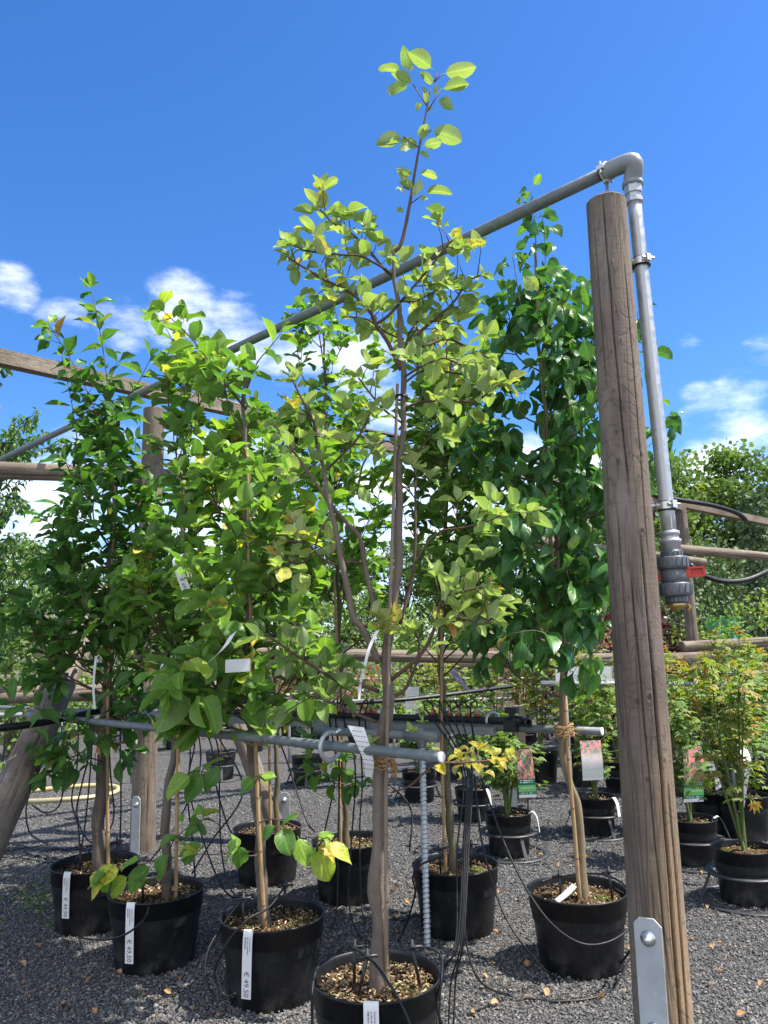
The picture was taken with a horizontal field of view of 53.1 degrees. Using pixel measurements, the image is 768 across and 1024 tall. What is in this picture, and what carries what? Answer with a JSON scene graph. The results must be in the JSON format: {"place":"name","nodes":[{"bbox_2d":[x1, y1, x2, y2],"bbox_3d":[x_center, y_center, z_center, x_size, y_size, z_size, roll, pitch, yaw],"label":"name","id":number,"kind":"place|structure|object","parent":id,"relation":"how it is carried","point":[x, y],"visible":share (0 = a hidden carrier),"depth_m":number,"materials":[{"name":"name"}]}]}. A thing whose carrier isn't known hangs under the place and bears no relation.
{"place":"outdoors","nodes":[
{"label":"outdoors","id":0,"kind":"place"},
{"bbox_2d":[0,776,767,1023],"bbox_3d":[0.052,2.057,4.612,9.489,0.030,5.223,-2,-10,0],"label":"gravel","id":1,"kind":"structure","parent":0,"point":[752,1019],"depth_m":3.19,"materials":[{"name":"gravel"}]},
{"bbox_2d":[28,783,119,803],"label":"garden hose","id":2,"kind":"object","parent":1,"relation":"on","point":[68,799],"visible":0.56,"depth_m":6.22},
{"bbox_2d":[187,573,281,818],"bbox_3d":[-1.097,1.251,5.344,0.991,1.785,0.126,-7,-12,30],"label":"timber brace","id":3,"kind":"object","parent":1,"relation":"on","point":[242,751],"visible":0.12,"depth_m":5.10,"materials":[{"name":"brown wood"}]},
{"bbox_2d":[465,926,629,1001],"bbox_3d":[0.656,1.548,2.790,0.780,0.352,0.206,3,-11,-26],"label":"drip hose","id":4,"kind":"object","parent":1,"relation":"on","point":[546,1000],"visible":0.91,"depth_m":2.68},
{"bbox_2d":[556,673,617,836],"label":"potted maple","id":5,"kind":"object","parent":1,"relation":"on","point":[595,803],"visible":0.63,"depth_m":5.04,"materials":[{"name":"green plant"}]},
{"bbox_2d":[580,740,603,780],"bbox_3d":[1.192,1.423,4.409,0.127,0.219,0.012,0,-10,-7],"label":"plant tag","id":6,"kind":"object","parent":5,"relation":"hanging from","point":[592,759],"visible":1,"depth_m":4.40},
{"bbox_2d":[664,652,767,907],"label":"potted maple","id":7,"kind":"object","parent":1,"relation":"on","point":[741,856],"visible":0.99,"depth_m":3.74,"materials":[{"name":"plant"}]},
{"bbox_2d":[0,644,767,1023],"bbox_3d":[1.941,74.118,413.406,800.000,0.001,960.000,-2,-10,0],"label":"ground","id":8,"kind":"structure","parent":0,"point":[164,754],"depth_m":4.00,"materials":[{"name":"gravel"}]},
{"bbox_2d":[0,859,53,935],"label":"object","id":9,"kind":"object","parent":8,"relation":"on","point":[40,905],"visible":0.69,"depth_m":3.92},
{"bbox_2d":[0,533,67,682],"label":"background tree","id":10,"kind":"object","parent":8,"relation":"on","point":[16,653],"visible":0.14,"depth_m":33.69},
{"bbox_2d":[0,368,70,662],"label":"cherry tree","id":11,"kind":"object","parent":8,"relation":"on","point":[6,447],"visible":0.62,"depth_m":8.26,"materials":[{"name":"green plant"}]},
{"bbox_2d":[0,605,71,770],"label":"green shrub","id":12,"kind":"object","parent":8,"relation":"on","point":[9,665],"visible":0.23,"depth_m":8.74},
{"bbox_2d":[0,585,106,861],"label":"timber brace","id":13,"kind":"object","parent":8,"relation":"on","point":[16,776],"visible":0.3,"depth_m":3.46,"materials":[{"name":"brown wood"}]},
{"bbox_2d":[23,712,444,762],"bbox_3d":[-0.867,0.872,3.089,2.865,0.030,0.030,-11,-14,43],"label":"tie pipe","id":14,"kind":"object","parent":13,"relation":"attached to","point":[409,753],"visible":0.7,"depth_m":2.50,"materials":[{"name":"grey metal"}]},
{"bbox_2d":[0,699,245,731],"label":"supply hose","id":15,"kind":"object","parent":14,"relation":"on","point":[24,725],"visible":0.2,"depth_m":3.48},
{"bbox_2d":[348,725,374,776],"bbox_3d":[-0.065,0.722,2.318,0.080,0.156,0.045,-4,-10,14],"label":"leaflet","id":16,"kind":"object","parent":14,"relation":"attached to","point":[360,737],"visible":1,"depth_m":2.31,"materials":[{"name":"white paper"}]},
{"bbox_2d":[15,633,102,752],"bbox_3d":[-4.064,2.312,9.753,1.215,1.507,1.177,-6,-11,23],"label":"green shrub","id":17,"kind":"object","parent":8,"relation":"on","point":[68,725],"visible":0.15,"depth_m":9.65,"materials":[{"name":"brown plant"}]},
{"bbox_2d":[0,542,119,736],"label":"green shrub","id":18,"kind":"object","parent":8,"relation":"on","point":[19,583],"visible":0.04,"depth_m":13.20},
{"bbox_2d":[0,271,203,936],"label":"potted plum tree","id":19,"kind":"object","parent":8,"relation":"on","point":[78,912],"visible":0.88,"depth_m":3.70,"materials":[{"name":"green plant"}]},
{"bbox_2d":[129,406,164,853],"bbox_3d":[-1.581,0.717,5.161,0.161,2.934,0.163,4,-12,-30],"label":"wooden post","id":20,"kind":"object","parent":8,"relation":"on","point":[143,811],"visible":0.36,"depth_m":4.94,"materials":[{"name":"brown wood"}]},
{"bbox_2d":[0,681,215,703],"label":"log rail","id":21,"kind":"object","parent":20,"relation":"attached to","point":[28,697],"visible":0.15,"depth_m":4.95,"materials":[{"name":"brown wood"}]},
{"bbox_2d":[0,462,250,487],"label":"log rail","id":22,"kind":"object","parent":20,"relation":"attached to","point":[23,471],"visible":0.3,"depth_m":5.15,"materials":[{"name":"brown wood"}]},
{"bbox_2d":[0,348,291,420],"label":"top beam","id":23,"kind":"structure","parent":20,"relation":"on","point":[24,363],"depth_m":4.52,"materials":[{"name":"brown wood"}]},
{"bbox_2d":[82,309,278,975],"bbox_3d":[-0.873,0.424,3.383,0.727,2.846,0.841,7,-13,-41],"label":"potted quince tree","id":24,"kind":"object","parent":8,"relation":"on","point":[161,938],"visible":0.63,"depth_m":3.26,"materials":[{"name":"green plant"}]},
{"bbox_2d":[206,723,235,779],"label":"potted shrub","id":25,"kind":"object","parent":8,"relation":"on","point":[227,771],"visible":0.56,"depth_m":7.56,"materials":[{"name":"plastic"}]},
{"bbox_2d":[134,290,358,1013],"bbox_3d":[-0.520,0.436,3.002,0.933,2.671,0.774,4,-12,-31],"label":"potted quince tree","id":26,"kind":"object","parent":8,"relation":"on","point":[271,957],"visible":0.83,"depth_m":2.84,"materials":[{"name":"green plant"}]},
{"bbox_2d":[204,900,241,1001],"bbox_3d":[-0.564,1.537,2.707,0.123,0.278,0.188,-2,-10,0],"label":"drip hose","id":27,"kind":"object","parent":26,"relation":"attached to","point":[205,961],"visible":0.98,"depth_m":2.67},
{"bbox_2d":[225,659,249,672],"bbox_3d":[-0.515,0.541,2.710,0.088,0.047,0.004,-2,-10,0],"label":"plant label","id":28,"kind":"object","parent":26,"relation":"attached to","point":[237,665],"visible":1,"depth_m":2.71,"materials":[{"name":"plastic"}]},
{"bbox_2d":[277,880,293,914],"bbox_3d":[-0.371,1.448,2.894,0.062,0.121,0.020,-2,-10,0],"label":"drip stake","id":29,"kind":"object","parent":26,"relation":"on","point":[286,884],"visible":1,"depth_m":2.89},
{"bbox_2d":[213,886,284,997],"bbox_3d":[-0.451,1.523,2.737,0.072,0.284,0.326,-10,-13,41],"label":"drip hose","id":30,"kind":"object","parent":29,"relation":"hanging from","point":[233,934],"visible":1,"depth_m":2.65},
{"bbox_2d":[214,390,343,887],"bbox_3d":[-0.571,0.630,4.556,0.719,2.831,0.763,-4,-10,15],"label":"potted quince tree","id":31,"kind":"object","parent":8,"relation":"on","point":[280,867],"visible":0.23,"depth_m":4.26,"materials":[{"name":"green plant"}]},
{"bbox_2d":[291,727,322,786],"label":"potted shrub","id":32,"kind":"object","parent":8,"relation":"on","point":[297,762],"visible":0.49,"depth_m":7.06,"materials":[{"name":"black plant"}]},
{"bbox_2d":[272,293,393,906],"bbox_3d":[-0.255,0.322,4.101,0.696,3.263,0.841,-2,-10,0],"label":"potted quince tree","id":33,"kind":"object","parent":8,"relation":"on","point":[327,891],"visible":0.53,"depth_m":4.10,"materials":[{"name":"green plant"}]},
{"bbox_2d":[270,567,405,711],"bbox_3d":[-0.759,2.241,12.833,2.567,2.642,2.298,2,-10,-17],"label":"green shrub","id":34,"kind":"object","parent":8,"relation":"on","point":[343,625],"visible":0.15,"depth_m":12.88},
{"bbox_2d":[330,662,380,742],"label":"potted shrub","id":35,"kind":"object","parent":8,"relation":"on","point":[357,687],"visible":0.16,"depth_m":10.22,"materials":[{"name":"green plant"}]},
{"bbox_2d":[306,548,409,673],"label":"background tree","id":36,"kind":"object","parent":8,"relation":"on","point":[373,574],"visible":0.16,"depth_m":34.92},
{"bbox_2d":[313,727,440,946],"bbox_3d":[-0.067,1.427,3.500,0.705,0.870,0.145,-8,-12,34],"label":"steel stake","id":37,"kind":"object","parent":8,"relation":"on","point":[422,736],"visible":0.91,"depth_m":3.39,"materials":[{"name":"metal"}]},
{"bbox_2d":[343,535,433,670],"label":"background tree","id":38,"kind":"object","parent":8,"relation":"on","point":[404,573],"visible":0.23,"depth_m":34.64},
{"bbox_2d":[234,45,552,1023],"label":"potted quince tree","id":39,"kind":"object","parent":8,"relation":"on","point":[338,999],"visible":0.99,"depth_m":2.47,"materials":[{"name":"green plant"}]},
{"bbox_2d":[310,945,410,1023],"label":"drip hose","id":40,"kind":"object","parent":39,"relation":"on","point":[375,965],"visible":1,"depth_m":2.15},
{"bbox_2d":[358,756,401,781],"bbox_3d":[-0.014,0.785,2.378,0.139,0.092,0.115,-2,-10,0],"label":"twine tie","id":41,"kind":"object","parent":39,"relation":"attached to","point":[393,765],"visible":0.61,"depth_m":2.37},
{"bbox_2d":[354,600,449,711],"bbox_3d":[0.343,2.313,11.719,1.630,1.962,1.759,-2,-10,0],"label":"green shrub","id":42,"kind":"object","parent":8,"relation":"on","point":[405,644],"visible":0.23,"depth_m":11.68,"materials":[{"name":"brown plant"}]},
{"bbox_2d":[372,662,435,748],"bbox_3d":[0.360,2.329,9.483,0.940,1.150,0.883,-5,-11,21],"label":"potted shrub","id":43,"kind":"object","parent":8,"relation":"on","point":[397,686],"visible":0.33,"depth_m":9.48,"materials":[{"name":"green plant"}]},
{"bbox_2d":[394,693,439,803],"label":"potted maple","id":44,"kind":"object","parent":8,"relation":"on","point":[409,777],"visible":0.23,"depth_m":6.21,"materials":[{"name":"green plant"}]},
{"bbox_2d":[414,663,467,780],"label":"potted maple","id":45,"kind":"object","parent":8,"relation":"on","point":[456,687],"visible":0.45,"depth_m":7.29,"materials":[{"name":"green plant"}]},
{"bbox_2d":[394,526,519,669],"bbox_3d":[3.357,3.749,33.740,5.848,6.638,6.050,-6,-11,23],"label":"background tree","id":46,"kind":"object","parent":8,"relation":"on","point":[419,591],"visible":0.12,"depth_m":33.61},
{"bbox_2d":[366,331,550,941],"bbox_3d":[0.359,0.430,3.663,0.849,2.867,0.738,-2,-10,0],"label":"potted quince tree","id":47,"kind":"object","parent":8,"relation":"on","point":[480,910],"visible":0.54,"depth_m":3.58,"materials":[{"name":"green plant"}]},
{"bbox_2d":[0,705,603,735],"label":"tie pipe","id":48,"kind":"object","parent":47,"relation":"attached to","point":[597,731],"visible":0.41,"depth_m":3.39,"materials":[{"name":"grey metal"}]},
{"bbox_2d":[146,706,506,735],"bbox_3d":[-0.417,1.056,3.996,2.427,0.108,0.058,-8,-12,34],"label":"drip manifold","id":49,"kind":"object","parent":48,"relation":"on","point":[476,718],"visible":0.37,"depth_m":3.62,"materials":[{"name":"black rubber"}]},
{"bbox_2d":[329,699,344,930],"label":"drip hose","id":50,"kind":"object","parent":49,"relation":"hanging from","point":[331,927],"visible":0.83,"depth_m":3.67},
{"bbox_2d":[343,698,370,942],"bbox_3d":[-0.133,1.380,3.561,0.081,0.990,0.516,0,-10,-10],"label":"drip hose","id":51,"kind":"object","parent":49,"relation":"hanging from","point":[358,934],"visible":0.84,"depth_m":3.62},
{"bbox_2d":[359,698,369,926],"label":"drip hose","id":52,"kind":"object","parent":49,"relation":"hanging from","point":[366,699],"visible":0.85,"depth_m":3.73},
{"bbox_2d":[423,700,463,965],"bbox_3d":[0.247,1.278,3.064,0.156,0.978,0.906,-2,-10,3],"label":"drip hose","id":53,"kind":"object","parent":49,"relation":"hanging from","point":[447,956],"visible":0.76,"depth_m":2.88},
{"bbox_2d":[431,700,466,1023],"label":"drip hose","id":54,"kind":"object","parent":49,"relation":"hanging from","point":[462,852],"visible":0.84,"depth_m":2.81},
{"bbox_2d":[436,700,468,1023],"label":"drip hose","id":55,"kind":"object","parent":49,"relation":"hanging from","point":[449,960],"visible":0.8,"depth_m":2.79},
{"bbox_2d":[448,700,470,1023],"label":"drip hose","id":56,"kind":"object","parent":49,"relation":"hanging from","point":[465,869],"visible":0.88,"depth_m":2.68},
{"bbox_2d":[453,701,472,1023],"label":"drip hose","id":57,"kind":"object","parent":49,"relation":"hanging from","point":[467,865],"visible":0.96,"depth_m":2.64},
{"bbox_2d":[470,700,628,945],"bbox_3d":[0.594,1.177,3.035,0.698,0.809,0.460,-8,-12,31],"label":"drip hose","id":58,"kind":"object","parent":49,"relation":"hanging from","point":[545,916],"visible":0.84,"depth_m":2.83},
{"bbox_2d":[336,684,512,705],"bbox_3d":[0.233,1.288,5.349,1.665,0.106,0.156,3,-11,-25],"label":"supply hose","id":59,"kind":"object","parent":48,"relation":"on","point":[432,696],"visible":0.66,"depth_m":5.33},
{"bbox_2d":[503,707,531,732],"bbox_3d":[0.582,0.900,3.331,0.130,0.103,0.062,-10,-13,41],"label":"valve tee","id":60,"kind":"object","parent":48,"relation":"attached to","point":[512,722],"visible":1,"depth_m":3.33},
{"bbox_2d":[391,578,528,711],"bbox_3d":[1.482,2.280,13.355,2.569,2.609,2.404,-6,-11,22],"label":"green shrub","id":61,"kind":"object","parent":8,"relation":"on","point":[436,630],"visible":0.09,"depth_m":13.15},
{"bbox_2d":[436,683,492,822],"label":"potted maple","id":62,"kind":"object","parent":8,"relation":"on","point":[481,797],"visible":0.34,"depth_m":5.53,"materials":[{"name":"plant"}]},
{"bbox_2d":[445,644,492,762],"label":"potted maple","id":63,"kind":"object","parent":8,"relation":"on","point":[467,674],"visible":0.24,"depth_m":8.26,"materials":[{"name":"green plant"}]},
{"bbox_2d":[463,663,512,780],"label":"potted maple","id":64,"kind":"object","parent":8,"relation":"on","point":[491,699],"visible":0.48,"depth_m":7.20,"materials":[{"name":"green plant"}]},
{"bbox_2d":[468,705,550,858],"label":"potted maple","id":65,"kind":"object","parent":8,"relation":"on","point":[513,821],"visible":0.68,"depth_m":4.58,"materials":[{"name":"plant"}]},
{"bbox_2d":[514,745,536,813],"bbox_3d":[0.835,1.595,4.559,0.120,0.406,0.065,0,-10,-7],"label":"plant tag","id":66,"kind":"object","parent":65,"relation":"on","point":[526,782],"visible":0.94,"depth_m":4.54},
{"bbox_2d":[472,826,549,863],"bbox_3d":[0.748,1.973,4.601,0.470,0.131,0.470,-1,-10,-2],"label":"pot stand","id":67,"kind":"object","parent":8,"relation":"on","point":[546,852],"visible":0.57,"depth_m":4.48,"materials":[{"name":"metal"}]},
{"bbox_2d":[509,705,526,806],"bbox_3d":[1.020,1.893,5.975,0.160,0.754,0.080,-2,-10,0],"label":"ground anchor","id":68,"kind":"object","parent":8,"relation":"on","point":[515,794],"visible":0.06,"depth_m":5.95,"materials":[{"name":"metal"}]},
{"bbox_2d":[492,644,546,748],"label":"potted maple","id":69,"kind":"object","parent":8,"relation":"on","point":[530,738],"visible":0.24,"depth_m":8.36,"materials":[{"name":"green plant"}]},
{"bbox_2d":[495,605,558,739],"bbox_3d":[2.114,2.103,10.284,1.228,1.832,1.098,-2,-10,0],"label":"shrub","id":70,"kind":"object","parent":8,"relation":"on","point":[546,735],"visible":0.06,"depth_m":10.12,"materials":[{"name":"green plant"}]},
{"bbox_2d":[507,652,569,783],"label":"potted maple","id":71,"kind":"object","parent":8,"relation":"on","point":[547,771],"visible":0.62,"depth_m":7.00,"materials":[{"name":"green plant"}]},
{"bbox_2d":[473,774,629,979],"bbox_3d":[0.664,1.405,2.979,0.573,0.710,0.370,-2,-10,0],"label":"drip hose","id":72,"kind":"object","parent":8,"relation":"on","point":[519,939],"visible":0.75,"depth_m":2.95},
{"bbox_2d":[433,173,683,980],"bbox_3d":[0.817,0.132,3.381,0.828,3.331,1.321,-8,-12,33],"label":"potted pear tree","id":73,"kind":"object","parent":8,"relation":"on","point":[588,909],"visible":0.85,"depth_m":3.18,"materials":[{"name":"green plant"}]},
{"bbox_2d":[548,649,605,787],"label":"potted maple","id":74,"kind":"object","parent":8,"relation":"on","point":[578,781],"visible":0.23,"depth_m":6.79,"materials":[{"name":"green plant"}]},
{"bbox_2d":[560,809,622,841],"bbox_3d":[1.388,2.035,5.041,0.460,0.128,0.461,-1,-10,-1],"label":"pot stand","id":75,"kind":"object","parent":8,"relation":"on","point":[566,828],"visible":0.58,"depth_m":4.90,"materials":[{"name":"metal"}]},
{"bbox_2d":[578,646,617,757],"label":"potted maple","id":76,"kind":"object","parent":8,"relation":"on","point":[611,748],"visible":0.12,"depth_m":7.90,"materials":[{"name":"green plant"}]},
{"bbox_2d":[592,659,620,793],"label":"potted maple","id":77,"kind":"object","parent":8,"relation":"on","point":[613,786],"visible":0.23,"depth_m":6.42,"materials":[{"name":"green plant"}]},
{"bbox_2d":[540,681,737,780],"bbox_3d":[2.524,1.821,6.293,2.465,0.930,0.044,-1,-10,-3],"label":"trellis rail","id":78,"kind":"object","parent":8,"relation":"on","point":[554,683],"visible":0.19,"depth_m":6.29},
{"bbox_2d":[586,191,693,1023],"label":"wooden post","id":79,"kind":"object","parent":8,"relation":"on","point":[660,974],"visible":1,"depth_m":2.11,"materials":[{"name":"brown wood"}]},
{"bbox_2d":[0,152,681,550],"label":"water pipe","id":80,"kind":"object","parent":79,"relation":"attached to","point":[628,166],"visible":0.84,"depth_m":2.41,"materials":[{"name":"metal"}]},
{"bbox_2d":[656,549,705,611],"bbox_3d":[0.852,0.198,2.213,0.096,0.178,0.130,8,-14,-43],"label":"ball valve","id":81,"kind":"object","parent":80,"relation":"attached to","point":[674,575],"visible":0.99,"depth_m":2.20,"materials":[{"name":"grey plastic"}]},
{"bbox_2d":[689,563,767,583],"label":"supply hose","id":82,"kind":"object","parent":81,"relation":"attached to","point":[736,581],"visible":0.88,"depth_m":5.05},
{"bbox_2d":[585,456,746,673],"bbox_3d":[9.995,1.732,29.064,6.522,8.646,6.564,-8,-12,34],"label":"background tree","id":83,"kind":"object","parent":8,"relation":"on","point":[690,514],"visible":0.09,"depth_m":28.86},
{"bbox_2d":[597,438,767,623],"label":"background tree","id":84,"kind":"object","parent":8,"relation":"on","point":[723,483],"visible":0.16,"depth_m":29.55,"materials":[{"name":"plant"}]},
{"bbox_2d":[661,608,708,710],"bbox_3d":[3.637,2.004,9.914,1.192,1.772,1.377,3,-11,-26],"label":"red shrub","id":85,"kind":"object","parent":8,"relation":"on","point":[675,649],"visible":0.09,"depth_m":9.93,"materials":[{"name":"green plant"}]},
{"bbox_2d":[675,507,708,740],"bbox_3d":[3.748,1.361,9.388,0.153,2.859,0.152,-2,-10,0],"label":"wooden post","id":86,"kind":"object","parent":8,"relation":"on","point":[691,627],"visible":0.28,"depth_m":9.38,"materials":[{"name":"brown wood"}]},
{"bbox_2d":[447,652,712,668],"bbox_3d":[2.012,1.523,7.898,2.732,0.142,0.129,-1,-10,-2],"label":"log rail","id":87,"kind":"object","parent":86,"relation":"attached to","point":[606,658],"visible":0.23,"depth_m":7.87,"materials":[{"name":"brown wood"}]},
{"bbox_2d":[679,637,767,651],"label":"log rail","id":88,"kind":"object","parent":86,"relation":"attached to","point":[693,646],"visible":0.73,"depth_m":8.90,"materials":[{"name":"brown wood"}]},
{"bbox_2d":[681,544,767,560],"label":"log rail","id":89,"kind":"object","parent":86,"relation":"attached to","point":[723,552],"visible":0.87,"depth_m":9.59,"materials":[{"name":"brown wood"}]},
{"bbox_2d":[682,503,767,526],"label":"top beam","id":90,"kind":"structure","parent":86,"relation":"on","point":[757,520],"depth_m":9.97,"materials":[{"name":"brown wood"}]},
{"bbox_2d":[651,494,747,521],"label":"supply hose","id":91,"kind":"object","parent":90,"relation":"on","point":[744,518],"visible":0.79,"depth_m":9.60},
{"bbox_2d":[666,674,726,867],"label":"potted maple","id":92,"kind":"object","parent":8,"relation":"on","point":[697,828],"visible":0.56,"depth_m":4.32,"materials":[{"name":"green plant"}]},
{"bbox_2d":[683,746,703,801],"bbox_3d":[1.710,1.448,4.250,0.138,0.295,0.013,0,-10,-7],"label":"plant tag","id":93,"kind":"object","parent":92,"relation":"hanging from","point":[697,793],"visible":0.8,"depth_m":4.25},
{"bbox_2d":[655,534,740,677],"bbox_3d":[5.514,1.940,14.931,2.574,3.676,2.712,-2,-10,0],"label":"conifer hedge","id":94,"kind":"object","parent":8,"relation":"on","point":[700,608],"visible":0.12,"depth_m":14.48,"materials":[{"name":"green plant"}]},
{"bbox_2d":[665,660,734,834],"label":"potted maple","id":95,"kind":"object","parent":8,"relation":"on","point":[710,805],"visible":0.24,"depth_m":5.03,"materials":[{"name":"green plant"}]},
{"bbox_2d":[682,650,731,787],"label":"potted maple","id":96,"kind":"object","parent":8,"relation":"on","point":[701,732],"visible":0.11,"depth_m":6.26,"materials":[{"name":"plant"}]},
{"bbox_2d":[660,518,767,668],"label":"conifer hedge","id":97,"kind":"object","parent":8,"relation":"on","point":[724,575],"visible":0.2,"depth_m":15.16,"materials":[{"name":"green plant"}]},
{"bbox_2d":[701,626,737,760],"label":"potted maple","id":98,"kind":"object","parent":8,"relation":"on","point":[715,644],"visible":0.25,"depth_m":7.92,"materials":[{"name":"green plant"}]},
{"bbox_2d":[680,652,767,841],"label":"potted maple","id":99,"kind":"object","parent":8,"relation":"on","point":[756,826],"visible":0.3,"depth_m":4.82,"materials":[{"name":"green plant"}]},
{"bbox_2d":[686,438,767,669],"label":"background tree","id":100,"kind":"object","parent":8,"relation":"on","point":[724,461],"visible":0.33,"depth_m":30.02,"materials":[{"name":"plant"}]},
{"bbox_2d":[694,862,767,917],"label":"pot stand","id":101,"kind":"object","parent":8,"relation":"on","point":[698,895],"visible":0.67,"depth_m":3.58,"materials":[{"name":"metal"}]},
{"bbox_2d":[697,585,766,729],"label":"green shrub","id":102,"kind":"object","parent":8,"relation":"on","point":[725,632],"visible":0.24,"depth_m":10.19,"materials":[{"name":"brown plant"}]},
{"bbox_2d":[717,650,767,792],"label":"potted maple","id":103,"kind":"object","parent":8,"relation":"on","point":[764,691],"visible":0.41,"depth_m":5.26,"materials":[{"name":"green plant"}]},
{"bbox_2d":[720,622,767,789],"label":"potted maple","id":104,"kind":"object","parent":8,"relation":"on","point":[745,652],"visible":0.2,"depth_m":6.34,"materials":[{"name":"green plant"}]},
{"bbox_2d":[722,588,767,707],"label":"green shrub","id":105,"kind":"object","parent":8,"relation":"on","point":[752,609],"visible":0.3,"depth_m":9.46,"materials":[{"name":"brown plant"}]},
{"bbox_2d":[732,486,767,677],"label":"columnar conifer","id":106,"kind":"object","parent":8,"relation":"on","point":[753,533],"visible":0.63,"depth_m":13.02,"materials":[{"name":"green plant"}]},
{"bbox_2d":[256,647,511,662],"bbox_3d":[0.090,1.319,7.077,2.583,0.217,0.123,-1,-10,-4],"label":"log rail","id":107,"kind":"object","parent":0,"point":[426,657],"visible":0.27,"depth_m":7.05,"materials":[{"name":"brown wood"}]},
{"bbox_2d":[0,0,767,657],"label":"sky","id":108,"kind":"structure","parent":0,"point":[148,148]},
{"bbox_2d":[707,617,744,681],"bbox_3d":[5.348,2.223,11.971,0.541,1.164,0.156,-2,-10,0],"label":"shade net","id":109,"kind":"object","parent":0,"point":[726,624],"visible":0.12,"depth_m":12.06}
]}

